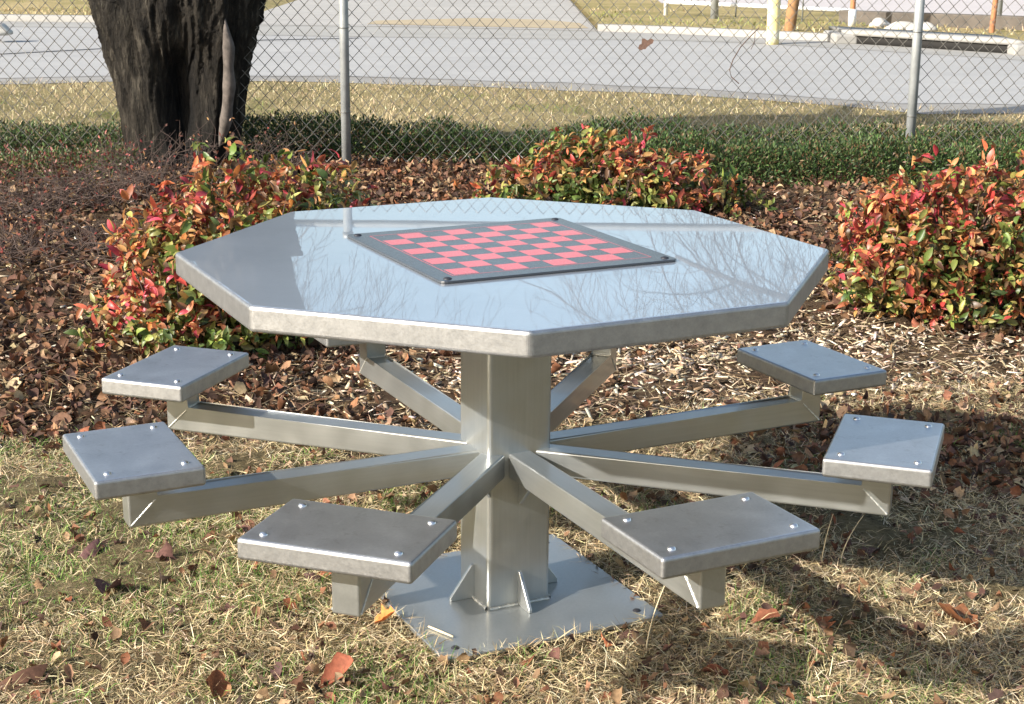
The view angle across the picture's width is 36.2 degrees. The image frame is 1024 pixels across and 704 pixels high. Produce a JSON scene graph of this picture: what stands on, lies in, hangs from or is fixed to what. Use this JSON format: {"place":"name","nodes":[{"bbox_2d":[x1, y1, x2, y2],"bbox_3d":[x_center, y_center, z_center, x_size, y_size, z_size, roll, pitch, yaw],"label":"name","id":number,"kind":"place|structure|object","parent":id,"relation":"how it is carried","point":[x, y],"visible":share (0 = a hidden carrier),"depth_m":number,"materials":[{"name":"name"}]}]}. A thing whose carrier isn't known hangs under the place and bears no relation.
{"place":"outdoors","nodes":[
{"label":"outdoors","id":0,"kind":"place"},
{"bbox_2d":[0,0,91,14],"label":"verge","id":1,"kind":"structure","parent":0,"point":[65,4],"depth_m":23.82,"materials":[{"name":"beige plant"}]},
{"bbox_2d":[264,0,295,10],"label":"verge","id":2,"kind":"structure","parent":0,"point":[270,4],"depth_m":26.52,"materials":[{"name":"yellow plant"}]},
{"bbox_2d":[260,0,597,30],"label":"driveway","id":3,"kind":"structure","parent":0,"point":[439,12],"depth_m":24.62,"materials":[{"name":"grey concrete"}]},
{"bbox_2d":[368,18,587,27],"bbox_3d":[-0.480,-4.588,21.836,2.986,0.001,2.353,0,15,0],"label":"dirt patch","id":4,"kind":"object","parent":3,"relation":"on","point":[486,22],"visible":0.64,"depth_m":21.73,"materials":[{"name":"beige soil"}]},
{"bbox_2d":[0,0,1023,703],"bbox_3d":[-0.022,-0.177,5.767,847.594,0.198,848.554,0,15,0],"label":"ground","id":5,"kind":"structure","parent":0,"point":[868,526],"depth_m":3.86,"materials":[{"name":"beige plant"}]},
{"bbox_2d":[0,664,47,691],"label":"fallen leaf","id":6,"kind":"object","parent":5,"relation":"on","point":[34,673],"visible":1,"depth_m":2.96,"materials":[{"name":"brown plant"}]},
{"bbox_2d":[40,673,48,684],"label":"fallen leaf","id":7,"kind":"object","parent":5,"relation":"on","point":[45,678],"visible":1,"depth_m":2.97,"materials":[{"name":"brown plant"}]},
{"bbox_2d":[0,14,93,21],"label":"kerb","id":8,"kind":"structure","parent":5,"relation":"on","point":[41,18],"depth_m":21.39,"materials":[{"name":"concrete"}]},
{"bbox_2d":[0,117,124,167],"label":"hedge","id":9,"kind":"object","parent":5,"relation":"on","point":[54,130],"visible":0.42,"depth_m":8.77,"materials":[{"name":"green plant"}]},
{"bbox_2d":[0,140,142,187],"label":"ground cover","id":10,"kind":"object","parent":5,"relation":"on","point":[26,156],"visible":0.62,"depth_m":8.11,"materials":[{"name":"green plant"}]},
{"bbox_2d":[0,141,142,226],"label":"twiggy bush","id":11,"kind":"object","parent":5,"relation":"on","point":[38,204],"visible":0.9,"depth_m":7.23,"materials":[{"name":"brown plant"}]},
{"bbox_2d":[0,188,147,279],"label":"twiggy bush","id":12,"kind":"object","parent":5,"relation":"on","point":[32,247],"visible":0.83,"depth_m":6.52,"materials":[{"name":"brown plant"}]},
{"bbox_2d":[70,534,85,544],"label":"fallen leaf","id":13,"kind":"object","parent":5,"relation":"on","point":[77,536],"visible":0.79,"depth_m":3.64,"materials":[{"name":"brown plant"}]},
{"bbox_2d":[81,512,95,520],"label":"fallen leaf","id":14,"kind":"object","parent":5,"relation":"on","point":[93,514],"visible":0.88,"depth_m":3.79,"materials":[{"name":"brown plant"}]},
{"bbox_2d":[78,539,99,558],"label":"fallen leaf","id":15,"kind":"object","parent":5,"relation":"on","point":[90,548],"visible":0.98,"depth_m":3.56,"materials":[{"name":"brown plant"}]},
{"bbox_2d":[93,577,121,593],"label":"fallen leaf","id":16,"kind":"object","parent":5,"relation":"on","point":[102,586],"visible":0.98,"depth_m":3.35,"materials":[{"name":"brown plant"}]},
{"bbox_2d":[0,135,216,213],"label":"twiggy bush","id":17,"kind":"object","parent":5,"relation":"on","point":[82,187],"visible":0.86,"depth_m":7.42,"materials":[{"name":"brown plant"}]},
{"bbox_2d":[63,112,234,196],"bbox_3d":[-1.772,-0.999,7.779,0.899,0.444,0.879,-5,16,-20],"label":"twiggy bush","id":18,"kind":"object","parent":5,"relation":"on","point":[135,161],"visible":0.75,"depth_m":7.73,"materials":[{"name":"brown plant"}]},
{"bbox_2d":[156,541,175,561],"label":"fallen leaf","id":19,"kind":"object","parent":5,"relation":"on","point":[166,550],"visible":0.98,"depth_m":3.53,"materials":[{"name":"brown plant"}]},
{"bbox_2d":[87,0,265,169],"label":"tree","id":20,"kind":"object","parent":5,"relation":"on","point":[183,63],"visible":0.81,"depth_m":8.34,"materials":[{"name":"brown plant"}]},
{"bbox_2d":[202,533,217,542],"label":"fallen leaf","id":21,"kind":"object","parent":5,"relation":"on","point":[209,535],"visible":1,"depth_m":3.66,"materials":[{"name":"beige plant"}]},
{"bbox_2d":[207,669,230,699],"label":"fallen leaf","id":22,"kind":"object","parent":5,"relation":"on","point":[216,677],"visible":1,"depth_m":2.94,"materials":[{"name":"brown plant"}]},
{"bbox_2d":[63,134,378,370],"bbox_3d":[-0.950,-0.359,5.284,0.966,0.761,0.852,0,15,0],"label":"shrub","id":23,"kind":"object","parent":5,"relation":"on","point":[186,306],"visible":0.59,"depth_m":5.11,"materials":[{"name":"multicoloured plant"}]},
{"bbox_2d":[217,602,234,614],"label":"fallen leaf","id":24,"kind":"object","parent":5,"relation":"on","point":[226,607],"visible":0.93,"depth_m":3.28,"materials":[{"name":"brown plant"}]},
{"bbox_2d":[235,583,251,592],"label":"fallen leaf","id":25,"kind":"object","parent":5,"relation":"on","point":[239,586],"visible":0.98,"depth_m":3.39,"materials":[{"name":"brown plant"}]},
{"bbox_2d":[194,114,328,178],"bbox_3d":[-1.231,-1.060,8.226,0.658,0.324,0.570,12,19,36],"label":"twiggy bush","id":26,"kind":"object","parent":5,"relation":"on","point":[268,162],"visible":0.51,"depth_m":8.26,"materials":[{"name":"brown plant"}]},
{"bbox_2d":[270,662,282,679],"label":"fallen leaf","id":27,"kind":"object","parent":5,"relation":"on","point":[277,671],"visible":0.98,"depth_m":3.01,"materials":[{"name":"brown plant"}]},
{"bbox_2d":[219,160,382,229],"bbox_3d":[-0.813,-0.473,6.008,0.696,0.541,0.581,3,15,10],"label":"shrub","id":28,"kind":"object","parent":5,"relation":"on","point":[351,199],"visible":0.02,"depth_m":5.98,"materials":[{"name":"red plant"}]},
{"bbox_2d":[314,641,324,649],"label":"fallen leaf","id":29,"kind":"object","parent":5,"relation":"on","point":[322,643],"visible":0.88,"depth_m":3.12,"materials":[{"name":"brown plant"}]},
{"bbox_2d":[336,496,343,504],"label":"fallen leaf","id":30,"kind":"object","parent":5,"relation":"on","point":[339,500],"visible":0.56,"depth_m":3.89,"materials":[{"name":"brown plant"}]},
{"bbox_2d":[374,604,393,624],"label":"fallen leaf","id":31,"kind":"object","parent":5,"relation":"on","point":[384,615],"visible":1,"depth_m":3.23,"materials":[{"name":"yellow plant"}]},
{"bbox_2d":[240,107,641,164],"bbox_3d":[-0.502,-1.259,8.969,2.493,0.335,0.669,0,15,0],"label":"hedge","id":32,"kind":"object","parent":5,"relation":"on","point":[407,139],"visible":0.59,"depth_m":8.87,"materials":[{"name":"green plant"}]},
{"bbox_2d":[62,197,944,663],"bbox_3d":[-0.014,0.156,3.288,1.758,0.767,1.758,5,16,18],"label":"game table","id":33,"kind":"object","parent":5,"relation":"on","point":[508,299],"visible":1,"depth_m":3.11,"materials":[{"name":"metal"}]},
{"bbox_2d":[428,625,453,637],"bbox_3d":[-0.145,0.566,3.179,0.071,0.005,0.006,13,20,39],"label":"straw","id":34,"kind":"object","parent":33,"relation":"on","point":[442,632],"visible":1,"depth_m":3.18,"materials":[{"name":"beige plant"}]},
{"bbox_2d":[0,301,1023,703],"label":"grass","id":35,"kind":"structure","parent":5,"relation":"on","point":[314,593],"depth_m":3.25,"materials":[{"name":"beige plant"}]},
{"bbox_2d":[0,518,9,530],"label":"fallen leaf","id":36,"kind":"object","parent":35,"relation":"on","point":[4,522],"visible":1,"depth_m":3.73,"materials":[{"name":"brown plant"}]},
{"bbox_2d":[37,613,43,622],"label":"fallen leaf","id":37,"kind":"object","parent":35,"relation":"on","point":[40,616],"visible":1,"depth_m":3.21,"materials":[{"name":"brown plant"}]},
{"bbox_2d":[236,523,250,532],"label":"fallen leaf","id":38,"kind":"object","parent":35,"relation":"on","point":[245,528],"visible":0.67,"depth_m":3.70,"materials":[{"name":"brown plant"}]},
{"bbox_2d":[283,598,297,611],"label":"fallen leaf","id":39,"kind":"object","parent":35,"relation":"on","point":[288,601],"visible":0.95,"depth_m":3.30,"materials":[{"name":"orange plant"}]},
{"bbox_2d":[304,572,321,582],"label":"fallen leaf","id":40,"kind":"object","parent":35,"relation":"on","point":[310,574],"visible":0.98,"depth_m":3.44,"materials":[{"name":"brown plant"}]},
{"bbox_2d":[317,571,330,574],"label":"fallen leaf","id":41,"kind":"object","parent":35,"relation":"on","point":[322,572],"visible":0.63,"depth_m":3.47,"materials":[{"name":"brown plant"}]},
{"bbox_2d":[381,680,398,695],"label":"fallen leaf","id":42,"kind":"object","parent":35,"relation":"on","point":[390,687],"visible":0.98,"depth_m":2.94,"materials":[{"name":"brown plant"}]},
{"bbox_2d":[396,654,411,661],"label":"fallen leaf","id":43,"kind":"object","parent":35,"relation":"on","point":[404,656],"visible":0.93,"depth_m":3.06,"materials":[{"name":"brown plant"}]},
{"bbox_2d":[519,654,534,665],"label":"fallen leaf","id":44,"kind":"object","parent":35,"relation":"on","point":[526,660],"visible":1,"depth_m":3.06,"materials":[{"name":"brown plant"}]},
{"bbox_2d":[636,657,651,671],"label":"fallen leaf","id":45,"kind":"object","parent":35,"relation":"on","point":[647,661],"visible":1,"depth_m":3.04,"materials":[{"name":"brown plant"}]},
{"bbox_2d":[699,663,728,675],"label":"fallen leaf","id":46,"kind":"object","parent":35,"relation":"on","point":[714,667],"visible":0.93,"depth_m":3.02,"materials":[{"name":"brown plant"}]},
{"bbox_2d":[750,608,779,624],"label":"fallen leaf","id":47,"kind":"object","parent":35,"relation":"on","point":[761,613],"visible":0.93,"depth_m":3.25,"materials":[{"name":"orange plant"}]},
{"bbox_2d":[840,539,851,550],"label":"fallen leaf","id":48,"kind":"object","parent":35,"relation":"on","point":[849,543],"visible":0.88,"depth_m":3.64,"materials":[{"name":"brown plant"}]},
{"bbox_2d":[896,624,912,638],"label":"fallen leaf","id":49,"kind":"object","parent":35,"relation":"on","point":[903,626],"visible":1,"depth_m":3.21,"materials":[{"name":"brown plant"}]},
{"bbox_2d":[938,603,978,628],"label":"fallen leaf","id":50,"kind":"object","parent":35,"relation":"on","point":[949,610],"visible":1,"depth_m":3.25,"materials":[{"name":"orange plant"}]},
{"bbox_2d":[987,512,996,518],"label":"fallen leaf","id":51,"kind":"object","parent":35,"relation":"on","point":[991,515],"visible":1,"depth_m":3.85,"materials":[{"name":"brown plant"}]},
{"bbox_2d":[1014,685,1023,695],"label":"fallen leaf","id":52,"kind":"object","parent":35,"relation":"on","point":[1019,686],"visible":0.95,"depth_m":2.96,"materials":[{"name":"brown plant"}]},
{"bbox_2d":[0,0,1023,164],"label":"chain link fence","id":53,"kind":"object","parent":5,"relation":"on","point":[912,94],"visible":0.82,"depth_m":8.50,"materials":[{"name":"metal"}]},
{"bbox_2d":[638,39,653,49],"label":"caught leaf","id":54,"kind":"object","parent":53,"relation":"attached to","point":[645,44],"visible":1,"depth_m":8.45,"materials":[{"name":"brown plant"}]},
{"bbox_2d":[729,28,758,83],"bbox_3d":[1.250,-1.597,8.460,0.151,0.300,0.006,0,15,0],"label":"vine","id":55,"kind":"object","parent":53,"relation":"hanging from","point":[739,49],"visible":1,"depth_m":8.45,"materials":[{"name":"brown plant"}]},
{"bbox_2d":[0,176,1023,452],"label":"wood chips","id":56,"kind":"object","parent":5,"relation":"on","point":[738,370],"visible":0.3,"depth_m":5.16,"materials":[{"name":"brown wood"}]},
{"bbox_2d":[0,161,1023,449],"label":"bed debris","id":57,"kind":"object","parent":5,"relation":"on","point":[152,403],"visible":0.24,"depth_m":5.14,"materials":[{"name":"dry dead leaves"},{"name":"bark mulch"}]},
{"bbox_2d":[0,75,1023,145],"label":"verge grass","id":58,"kind":"structure","parent":5,"relation":"on","point":[431,110],"depth_m":11.54,"materials":[{"name":"plant"}]},
{"bbox_2d":[0,141,1023,703],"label":"leaf litter","id":59,"kind":"object","parent":5,"relation":"on","point":[384,175],"visible":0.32,"depth_m":4.76,"materials":[{"name":"brown plant"}]},
{"bbox_2d":[320,652,352,687],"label":"fallen leaf","id":60,"kind":"object","parent":59,"relation":"on","point":[340,660],"visible":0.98,"depth_m":2.98,"materials":[{"name":"orange plant"}]},
{"bbox_2d":[598,691,610,701],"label":"fallen leaf","id":61,"kind":"object","parent":5,"relation":"on","point":[604,696],"visible":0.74,"depth_m":2.92,"materials":[{"name":"brown plant"}]},
{"bbox_2d":[601,633,614,646],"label":"fallen leaf","id":62,"kind":"object","parent":5,"relation":"on","point":[607,643],"visible":0.95,"depth_m":3.15,"materials":[{"name":"orange plant"}]},
{"bbox_2d":[451,124,777,219],"bbox_3d":[0.473,-0.841,7.333,1.521,0.452,0.781,0,15,0],"label":"shrub","id":63,"kind":"object","parent":5,"relation":"on","point":[557,175],"visible":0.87,"depth_m":7.23,"materials":[{"name":"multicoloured plant"}]},
{"bbox_2d":[617,629,638,639],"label":"fallen leaf","id":64,"kind":"object","parent":5,"relation":"on","point":[626,633],"visible":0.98,"depth_m":3.18,"materials":[{"name":"brown plant"}]},
{"bbox_2d":[632,631,644,645],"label":"fallen leaf","id":65,"kind":"object","parent":5,"relation":"on","point":[639,640],"visible":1,"depth_m":3.15,"materials":[{"name":"brown plant"}]},
{"bbox_2d":[645,586,664,652],"bbox_3d":[0.287,0.525,3.119,0.047,0.150,0.006,-7,17,-27],"label":"dry stalk","id":66,"kind":"object","parent":5,"relation":"on","point":[651,622],"visible":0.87,"depth_m":3.12,"materials":[{"name":"plant"}]},
{"bbox_2d":[656,644,671,654],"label":"fallen leaf","id":67,"kind":"object","parent":5,"relation":"on","point":[666,647],"visible":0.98,"depth_m":3.11,"materials":[{"name":"brown plant"}]},
{"bbox_2d":[695,627,706,630],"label":"fallen leaf","id":68,"kind":"object","parent":5,"relation":"on","point":[700,629],"visible":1,"depth_m":3.21,"materials":[{"name":"brown plant"}]},
{"bbox_2d":[695,683,706,691],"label":"fallen leaf","id":69,"kind":"object","parent":5,"relation":"on","point":[701,686],"visible":1,"depth_m":2.96,"materials":[{"name":"brown plant"}]},
{"bbox_2d":[597,24,826,40],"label":"kerb","id":70,"kind":"structure","parent":5,"relation":"on","point":[793,35],"depth_m":19.63,"materials":[{"name":"concrete"}]},
{"bbox_2d":[784,0,799,30],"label":"wooden post","id":71,"kind":"object","parent":5,"relation":"on","point":[790,13],"visible":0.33,"depth_m":19.19,"materials":[{"name":"brown wood"}]},
{"bbox_2d":[609,110,1023,187],"bbox_3d":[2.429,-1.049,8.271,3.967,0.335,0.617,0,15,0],"label":"hedge","id":72,"kind":"object","parent":5,"relation":"on","point":[839,154],"visible":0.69,"depth_m":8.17,"materials":[{"name":"green plant"}]},
{"bbox_2d":[811,615,835,629],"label":"fallen leaf","id":73,"kind":"object","parent":5,"relation":"on","point":[826,618],"visible":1,"depth_m":3.23,"materials":[{"name":"brown plant"}]},
{"bbox_2d":[820,515,832,566],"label":"dry stalk","id":74,"kind":"object","parent":5,"relation":"on","point":[825,541],"visible":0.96,"depth_m":3.54,"materials":[{"name":"plant"}]},
{"bbox_2d":[840,515,863,561],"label":"dry stalk","id":75,"kind":"object","parent":5,"relation":"on","point":[848,539],"visible":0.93,"depth_m":3.57,"materials":[{"name":"plant"}]},
{"bbox_2d":[848,0,856,26],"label":"iron post","id":76,"kind":"object","parent":5,"relation":"on","point":[851,19],"visible":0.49,"depth_m":20.19,"materials":[{"name":"white paint"}]},
{"bbox_2d":[862,546,880,559],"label":"fallen leaf","id":77,"kind":"object","parent":5,"relation":"on","point":[871,550],"visible":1,"depth_m":3.61,"materials":[{"name":"brown plant"}]},
{"bbox_2d":[822,139,1023,330],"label":"shrub","id":78,"kind":"object","parent":5,"relation":"on","point":[919,254],"visible":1,"depth_m":5.55,"materials":[{"name":"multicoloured plant"}]},
{"bbox_2d":[989,0,997,32],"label":"iron post","id":79,"kind":"object","parent":5,"relation":"on","point":[993,18],"visible":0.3,"depth_m":19.18,"materials":[{"name":"orange metal"}]},
{"bbox_2d":[0,27,1023,104],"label":"road","id":80,"kind":"structure","parent":0,"point":[599,57],"depth_m":15.23,"materials":[{"name":"grey asphalt"}]},
{"bbox_2d":[0,22,12,35],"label":"rock","id":81,"kind":"object","parent":80,"relation":"on","point":[5,27],"visible":0.84,"depth_m":17.51,"materials":[{"name":"stone"}]},
{"bbox_2d":[2,38,338,53],"bbox_3d":[-3.939,-3.342,17.129,5.337,0.001,0.428,-12,20,-39],"label":"tar seam","id":82,"kind":"object","parent":80,"relation":"on","point":[100,48],"visible":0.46,"depth_m":16.72,"materials":[{"name":"black asphalt"}]},
{"bbox_2d":[0,21,1023,59],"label":"gutter","id":83,"kind":"object","parent":80,"relation":"on","point":[473,33],"visible":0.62,"depth_m":19.39,"materials":[{"name":"concrete"}]},
{"bbox_2d":[823,26,1023,54],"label":"storm drain","id":84,"kind":"object","parent":83,"relation":"on","point":[876,36],"visible":0.84,"depth_m":17.71,"materials":[{"name":"concrete"}]},
{"bbox_2d":[766,0,780,44],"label":"bollard","id":85,"kind":"object","parent":80,"relation":"on","point":[774,27],"visible":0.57,"depth_m":18.06,"materials":[{"name":"yellow paint"}]},
{"bbox_2d":[0,76,1023,113],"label":"gravel shoulder","id":86,"kind":"object","parent":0,"point":[711,93],"visible":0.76,"depth_m":12.94},
{"bbox_2d":[0,0,1023,40],"bbox_3d":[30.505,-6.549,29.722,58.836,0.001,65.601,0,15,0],"label":"verge","id":87,"kind":"structure","parent":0,"point":[671,15],"depth_m":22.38,"materials":[{"name":"beige plant"}]},
{"bbox_2d":[664,0,1002,20],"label":"pipe fence","id":88,"kind":"object","parent":87,"relation":"on","point":[715,5],"visible":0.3,"depth_m":21.75,"materials":[{"name":"white metal"}]},
{"bbox_2d":[869,18,890,27],"bbox_3d":[4.759,-4.239,20.199,0.296,0.132,0.290,0,15,0],"label":"rock","id":89,"kind":"object","parent":87,"relation":"on","point":[877,22],"visible":0.7,"depth_m":20.13,"materials":[{"name":"stone"}]},
{"bbox_2d":[885,21,912,29],"bbox_3d":[4.931,-4.079,19.626,0.561,0.120,0.288,0,15,0],"label":"rock","id":90,"kind":"object","parent":87,"relation":"on","point":[904,24],"visible":0.34,"depth_m":19.55,"materials":[{"name":"stone"}]},
{"bbox_2d":[906,22,937,30],"bbox_3d":[5.082,-4.039,19.480,0.389,0.126,0.247,0,15,0],"label":"rock","id":91,"kind":"object","parent":87,"relation":"on","point":[926,26],"visible":0.33,"depth_m":19.39,"materials":[{"name":"stone"}]},
{"bbox_2d":[838,10,1023,29],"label":"timber edging","id":92,"kind":"object","parent":87,"relation":"on","point":[972,21],"visible":0.49,"depth_m":20.18,"materials":[{"name":"brown wood"}]},
{"bbox_2d":[658,0,1023,15],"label":"parking lot","id":93,"kind":"structure","parent":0,"point":[946,6],"depth_m":26.28,"materials":[{"name":"grey asphalt"}]}
]}

